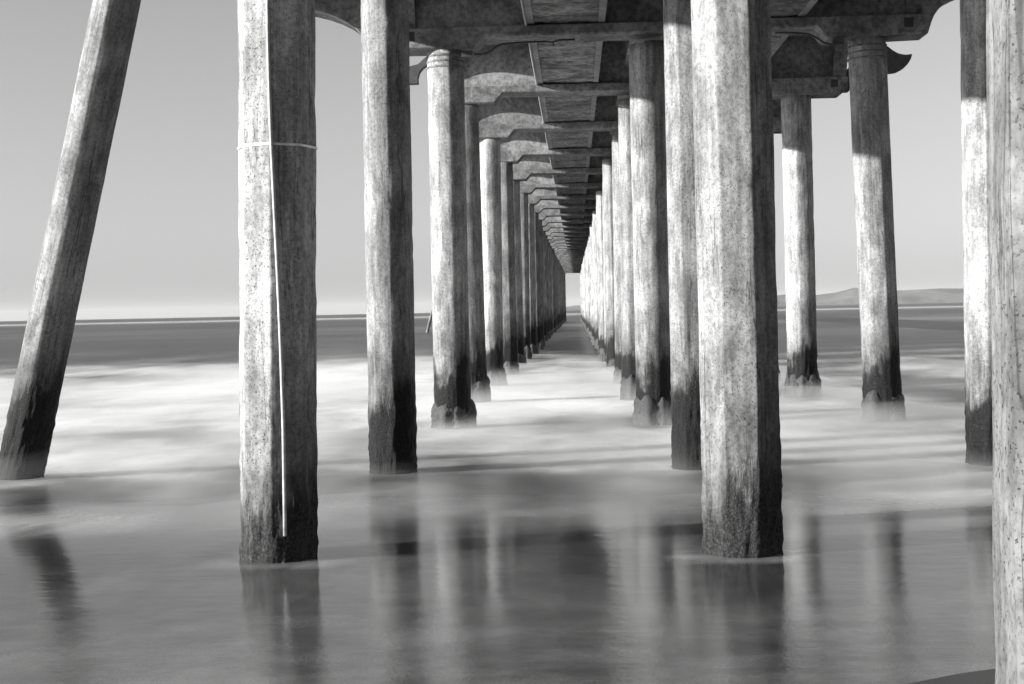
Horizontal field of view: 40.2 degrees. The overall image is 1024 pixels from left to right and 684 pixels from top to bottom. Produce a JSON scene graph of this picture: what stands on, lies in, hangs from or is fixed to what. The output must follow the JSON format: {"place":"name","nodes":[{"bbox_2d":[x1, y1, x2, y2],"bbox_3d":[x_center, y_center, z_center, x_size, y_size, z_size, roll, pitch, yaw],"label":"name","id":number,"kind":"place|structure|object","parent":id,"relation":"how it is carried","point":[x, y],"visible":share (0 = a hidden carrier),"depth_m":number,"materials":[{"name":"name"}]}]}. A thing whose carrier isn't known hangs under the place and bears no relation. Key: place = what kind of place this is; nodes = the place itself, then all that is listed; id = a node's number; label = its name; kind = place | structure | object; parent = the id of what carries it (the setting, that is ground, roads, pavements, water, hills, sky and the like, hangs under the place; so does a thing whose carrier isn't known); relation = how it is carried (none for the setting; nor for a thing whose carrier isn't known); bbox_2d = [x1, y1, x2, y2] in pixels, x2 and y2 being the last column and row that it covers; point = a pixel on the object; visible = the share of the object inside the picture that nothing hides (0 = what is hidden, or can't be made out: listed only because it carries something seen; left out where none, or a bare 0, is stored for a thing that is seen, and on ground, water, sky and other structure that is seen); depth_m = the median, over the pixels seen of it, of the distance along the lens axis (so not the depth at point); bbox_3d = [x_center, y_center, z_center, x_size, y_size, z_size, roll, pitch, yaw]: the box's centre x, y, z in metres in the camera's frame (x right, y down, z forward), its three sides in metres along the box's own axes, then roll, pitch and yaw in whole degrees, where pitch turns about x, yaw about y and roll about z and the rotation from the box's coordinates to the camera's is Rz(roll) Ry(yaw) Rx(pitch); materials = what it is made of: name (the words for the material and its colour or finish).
{"place":"outdoors","nodes":[
{"label":"outdoors","id":0,"kind":"place"},
{"bbox_2d":[0,0,963,320],"label":"sky","id":1,"kind":"structure","parent":0,"point":[165,243],"materials":[{"name":"grey"}]},
{"bbox_2d":[0,302,995,683],"bbox_3d":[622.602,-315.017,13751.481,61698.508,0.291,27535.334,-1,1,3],"label":"sea","id":2,"kind":"structure","parent":0,"point":[540,522],"depth_m":13.52,"materials":[{"name":"liquid"}]},
{"bbox_2d":[0,0,140,479],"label":"raking pile","id":3,"kind":"object","parent":2,"relation":"in","point":[66,246],"visible":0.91,"depth_m":20.43,"materials":[{"name":"concrete"}]},
{"bbox_2d":[237,0,318,563],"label":"concrete pile","id":4,"kind":"object","parent":2,"relation":"in","point":[278,459],"visible":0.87,"depth_m":12.38,"materials":[{"name":"concrete"}]},
{"bbox_2d":[361,0,417,474],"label":"concrete pile","id":5,"kind":"object","parent":2,"relation":"in","point":[392,424],"visible":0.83,"depth_m":20.20,"materials":[{"name":"grey concrete"}]},
{"bbox_2d":[426,308,431,331],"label":"leaning post","id":6,"kind":"object","parent":2,"relation":"in","point":[429,323],"visible":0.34,"depth_m":165.46,"materials":[{"name":"concrete"}]},
{"bbox_2d":[426,49,476,428],"bbox_3d":[-1.260,-1.389,28.336,0.844,8.950,0.940,0,2,36],"label":"concrete pile","id":7,"kind":"object","parent":2,"relation":"in","point":[454,406],"visible":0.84,"depth_m":28.00,"materials":[{"name":"grey concrete"}]},
{"bbox_2d":[315,0,953,273],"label":"pier deck","id":8,"kind":"structure","parent":7,"relation":"on","point":[546,85],"depth_m":35.38,"materials":[{"name":"concrete"}]},
{"bbox_2d":[465,104,490,402],"bbox_3d":[-1.072,-1.605,36.185,0.889,9.028,0.831,-2,1,-12],"label":"concrete pile","id":9,"kind":"object","parent":2,"relation":"in","point":[480,387],"visible":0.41,"depth_m":35.87,"materials":[{"name":"grey concrete"}]},
{"bbox_2d":[479,138,507,385],"bbox_3d":[-0.659,-1.826,44.037,0.842,9.109,0.838,-2,1,-25],"label":"concrete pile","id":10,"kind":"object","parent":2,"relation":"in","point":[490,168],"visible":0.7,"depth_m":43.70,"materials":[{"name":"grey concrete"}]},
{"bbox_2d":[501,162,518,373],"bbox_3d":[-0.201,-2.058,51.803,0.838,9.164,0.907,-1,1,6],"label":"concrete pile","id":11,"kind":"object","parent":2,"relation":"in","point":[510,355],"visible":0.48,"depth_m":51.49,"materials":[{"name":"grey concrete"}]},
{"bbox_2d":[513,180,526,365],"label":"concrete pile","id":12,"kind":"object","parent":2,"relation":"in","point":[522,361],"visible":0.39,"depth_m":59.41,"materials":[{"name":"grey concrete"}]},
{"bbox_2d":[520,193,531,358],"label":"concrete pile","id":13,"kind":"object","parent":2,"relation":"in","point":[524,210],"visible":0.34,"depth_m":67.16,"materials":[{"name":"grey concrete"}]},
{"bbox_2d":[528,203,538,353],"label":"concrete pile","id":14,"kind":"object","parent":2,"relation":"in","point":[533,332],"visible":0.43,"depth_m":75.00,"materials":[{"name":"grey concrete"}]},
{"bbox_2d":[534,213,543,349],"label":"concrete pile","id":15,"kind":"object","parent":2,"relation":"in","point":[538,304],"visible":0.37,"depth_m":82.89,"materials":[{"name":"grey concrete"}]},
{"bbox_2d":[539,220,544,345],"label":"concrete pile","id":16,"kind":"object","parent":2,"relation":"in","point":[541,275],"visible":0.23,"depth_m":90.81,"materials":[{"name":"grey concrete"}]},
{"bbox_2d":[542,226,545,342],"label":"concrete pile","id":17,"kind":"object","parent":2,"relation":"in","point":[543,282],"visible":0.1,"depth_m":98.75,"materials":[{"name":"grey concrete"}]},
{"bbox_2d":[543,231,547,340],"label":"concrete pile","id":18,"kind":"object","parent":2,"relation":"in","point":[545,285],"visible":0.25,"depth_m":106.47,"materials":[{"name":"grey concrete"}]},
{"bbox_2d":[546,236,550,338],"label":"concrete pile","id":19,"kind":"object","parent":2,"relation":"in","point":[548,332],"visible":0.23,"depth_m":114.26,"materials":[{"name":"grey concrete"}]},
{"bbox_2d":[548,240,551,336],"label":"concrete pile","id":20,"kind":"object","parent":2,"relation":"in","point":[549,292],"visible":0.22,"depth_m":122.17,"materials":[{"name":"grey concrete"}]},
{"bbox_2d":[549,243,552,334],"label":"concrete pile","id":21,"kind":"object","parent":2,"relation":"in","point":[550,286],"visible":0.23,"depth_m":129.95,"materials":[{"name":"grey concrete"}]},
{"bbox_2d":[551,246,553,333],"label":"concrete pile","id":22,"kind":"object","parent":2,"relation":"in","point":[552,290],"visible":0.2,"depth_m":137.79,"materials":[{"name":"grey concrete"}]},
{"bbox_2d":[552,249,556,332],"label":"concrete pile","id":23,"kind":"object","parent":2,"relation":"in","point":[553,289],"visible":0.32,"depth_m":145.56,"materials":[{"name":"grey concrete"}]},
{"bbox_2d":[555,269,556,327],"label":"concrete pile","id":24,"kind":"object","parent":2,"relation":"in","point":[555,295],"visible":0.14,"depth_m":161.46,"materials":[{"name":"grey concrete"}]},
{"bbox_2d":[555,255,558,328],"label":"concrete pile","id":25,"kind":"object","parent":2,"relation":"in","point":[556,289],"visible":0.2,"depth_m":169.23,"materials":[{"name":"grey concrete"}]},
{"bbox_2d":[556,257,559,327],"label":"concrete pile","id":26,"kind":"object","parent":2,"relation":"in","point":[557,298],"visible":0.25,"depth_m":177.01,"materials":[{"name":"grey concrete"}]},
{"bbox_2d":[557,259,559,323],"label":"concrete pile","id":27,"kind":"object","parent":2,"relation":"in","point":[558,288],"visible":0.1,"depth_m":184.93,"materials":[{"name":"grey concrete"}]},
{"bbox_2d":[558,260,561,326],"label":"concrete pile","id":28,"kind":"object","parent":2,"relation":"in","point":[559,293],"visible":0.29,"depth_m":192.65,"materials":[{"name":"grey concrete"}]},
{"bbox_2d":[560,275,561,323],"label":"concrete pile","id":29,"kind":"object","parent":2,"relation":"in","point":[560,292],"visible":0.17,"depth_m":208.38,"materials":[{"name":"grey concrete"}]},
{"bbox_2d":[561,265,562,324],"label":"concrete pile","id":30,"kind":"object","parent":2,"relation":"in","point":[561,288],"visible":0.22,"depth_m":224.00,"materials":[{"name":"grey concrete"}]},
{"bbox_2d":[562,274,563,323],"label":"concrete pile","id":31,"kind":"object","parent":2,"relation":"in","point":[562,299],"visible":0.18,"depth_m":239.72,"materials":[{"name":"grey concrete"}]},
{"bbox_2d":[562,268,563,319],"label":"concrete pile","id":32,"kind":"object","parent":2,"relation":"in","point":[563,299],"visible":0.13,"depth_m":247.63,"materials":[{"name":"grey concrete"}]},
{"bbox_2d":[564,271,565,321],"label":"concrete pile","id":33,"kind":"object","parent":2,"relation":"in","point":[564,294],"visible":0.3,"depth_m":278.90,"materials":[{"name":"grey concrete"}]},
{"bbox_2d":[580,276,580,319],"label":"concrete pile","id":34,"kind":"object","parent":2,"relation":"in","point":[580,291],"visible":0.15,"depth_m":302.25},
{"bbox_2d":[581,283,581,321],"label":"concrete pile","id":35,"kind":"object","parent":2,"relation":"in","point":[581,299],"visible":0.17,"depth_m":263.14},
{"bbox_2d":[581,263,582,324],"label":"concrete pile","id":36,"kind":"object","parent":2,"relation":"in","point":[582,291],"visible":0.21,"depth_m":216.12,"materials":[{"name":"grey concrete"}]},
{"bbox_2d":[583,256,584,327],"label":"concrete pile","id":37,"kind":"object","parent":2,"relation":"in","point":[584,293],"visible":0.26,"depth_m":176.84,"materials":[{"name":"grey concrete"}]},
{"bbox_2d":[584,254,585,327],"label":"concrete pile","id":38,"kind":"object","parent":2,"relation":"in","point":[584,284],"visible":0.15,"depth_m":169.05,"materials":[{"name":"grey concrete"}]},
{"bbox_2d":[585,255,586,330],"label":"concrete pile","id":39,"kind":"object","parent":2,"relation":"in","point":[585,286],"visible":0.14,"depth_m":153.43,"materials":[{"name":"grey concrete"}]},
{"bbox_2d":[585,248,587,331],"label":"concrete pile","id":40,"kind":"object","parent":2,"relation":"in","point":[586,295],"visible":0.21,"depth_m":145.54,"materials":[{"name":"grey concrete"}]},
{"bbox_2d":[586,245,588,330],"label":"concrete pile","id":41,"kind":"object","parent":2,"relation":"in","point":[587,285],"visible":0.2,"depth_m":137.73,"materials":[{"name":"grey concrete"}]},
{"bbox_2d":[587,242,588,334],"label":"concrete pile","id":42,"kind":"object","parent":2,"relation":"in","point":[587,262],"visible":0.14,"depth_m":129.91,"materials":[{"name":"grey concrete"}]},
{"bbox_2d":[587,238,589,335],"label":"concrete pile","id":43,"kind":"object","parent":2,"relation":"in","point":[588,290],"visible":0.16,"depth_m":122.04,"materials":[{"name":"grey concrete"}]},
{"bbox_2d":[589,234,591,337],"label":"concrete pile","id":44,"kind":"object","parent":2,"relation":"in","point":[590,291],"visible":0.2,"depth_m":114.15,"materials":[{"name":"grey concrete"}]},
{"bbox_2d":[590,224,592,341],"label":"concrete pile","id":45,"kind":"object","parent":2,"relation":"in","point":[591,258],"visible":0.21,"depth_m":98.46,"materials":[{"name":"grey concrete"}]},
{"bbox_2d":[592,218,594,344],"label":"concrete pile","id":46,"kind":"object","parent":2,"relation":"in","point":[593,339],"visible":0.16,"depth_m":90.69,"materials":[{"name":"grey concrete"}]},
{"bbox_2d":[593,211,597,348],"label":"concrete pile","id":47,"kind":"object","parent":2,"relation":"in","point":[595,282],"visible":0.27,"depth_m":82.71,"materials":[{"name":"grey concrete"}]},
{"bbox_2d":[596,218,598,352],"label":"concrete pile","id":48,"kind":"object","parent":2,"relation":"in","point":[597,293],"visible":0.12,"depth_m":75.07,"materials":[{"name":"grey concrete"}]},
{"bbox_2d":[596,191,603,357],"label":"concrete pile","id":49,"kind":"object","parent":2,"relation":"in","point":[599,205],"visible":0.38,"depth_m":67.02,"materials":[{"name":"grey concrete"}]},
{"bbox_2d":[602,177,606,363],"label":"concrete pile","id":50,"kind":"object","parent":2,"relation":"in","point":[604,357],"visible":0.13,"depth_m":59.33,"materials":[{"name":"grey concrete"}]},
{"bbox_2d":[602,159,614,372],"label":"concrete pile","id":51,"kind":"object","parent":2,"relation":"in","point":[608,247],"visible":0.4,"depth_m":51.39,"materials":[{"name":"grey concrete"}]},
{"bbox_2d":[612,134,621,383],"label":"concrete pile","id":52,"kind":"object","parent":2,"relation":"in","point":[617,377],"visible":0.34,"depth_m":43.54,"materials":[{"name":"grey concrete"}]},
{"bbox_2d":[618,98,635,399],"bbox_3d":[3.151,-1.711,35.992,0.943,8.975,0.882,-2,2,-37],"label":"concrete pile","id":53,"kind":"object","parent":2,"relation":"in","point":[628,382],"visible":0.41,"depth_m":35.71,"materials":[{"name":"grey concrete"}]},
{"bbox_2d":[629,42,671,425],"bbox_3d":[2.776,-1.464,28.126,0.818,8.953,0.902,-1,1,22],"label":"concrete pile","id":54,"kind":"object","parent":2,"relation":"in","point":[652,404],"visible":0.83,"depth_m":27.82,"materials":[{"name":"grey concrete"}]},
{"bbox_2d":[663,0,701,469],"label":"concrete pile","id":55,"kind":"object","parent":2,"relation":"in","point":[684,330],"visible":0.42,"depth_m":20.00,"materials":[{"name":"grey concrete"}]},
{"bbox_2d":[691,0,783,557],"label":"concrete pile","id":56,"kind":"object","parent":2,"relation":"in","point":[742,484],"visible":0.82,"depth_m":12.17,"materials":[{"name":"grey concrete"}]},
{"bbox_2d":[781,95,821,396],"bbox_3d":[7.409,-1.764,35.808,0.939,9.028,0.888,-2,1,-7],"label":"concrete pile","id":57,"kind":"object","parent":2,"relation":"in","point":[803,379],"visible":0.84,"depth_m":35.47,"materials":[{"name":"grey concrete"}]},
{"bbox_2d":[847,36,905,421],"bbox_3d":[7.276,-1.547,27.951,1.019,8.950,0.913,-4,1,-35],"label":"concrete pile","id":58,"kind":"object","parent":2,"relation":"in","point":[883,399],"visible":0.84,"depth_m":27.61,"materials":[{"name":"grey concrete"}]},
{"bbox_2d":[960,0,992,465],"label":"concrete pile","id":59,"kind":"object","parent":2,"relation":"in","point":[978,349],"visible":0.41,"depth_m":19.87,"materials":[{"name":"grey concrete"}]},
{"bbox_2d":[986,0,1023,683],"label":"concrete pile","id":60,"kind":"object","parent":2,"relation":"in","point":[1005,65],"visible":1,"depth_m":3.79,"materials":[{"name":"grey concrete"}]},
{"bbox_2d":[566,288,963,309],"bbox_3d":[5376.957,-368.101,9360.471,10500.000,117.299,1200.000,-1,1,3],"label":"coastal hills","id":61,"kind":"structure","parent":0,"point":[938,295],"depth_m":9045.52,"materials":[{"name":"grey"}]},
{"bbox_2d":[909,669,995,683],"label":"beach","id":62,"kind":"structure","parent":0,"point":[982,677],"depth_m":7.80,"materials":[{"name":"grey sand"}]}
]}

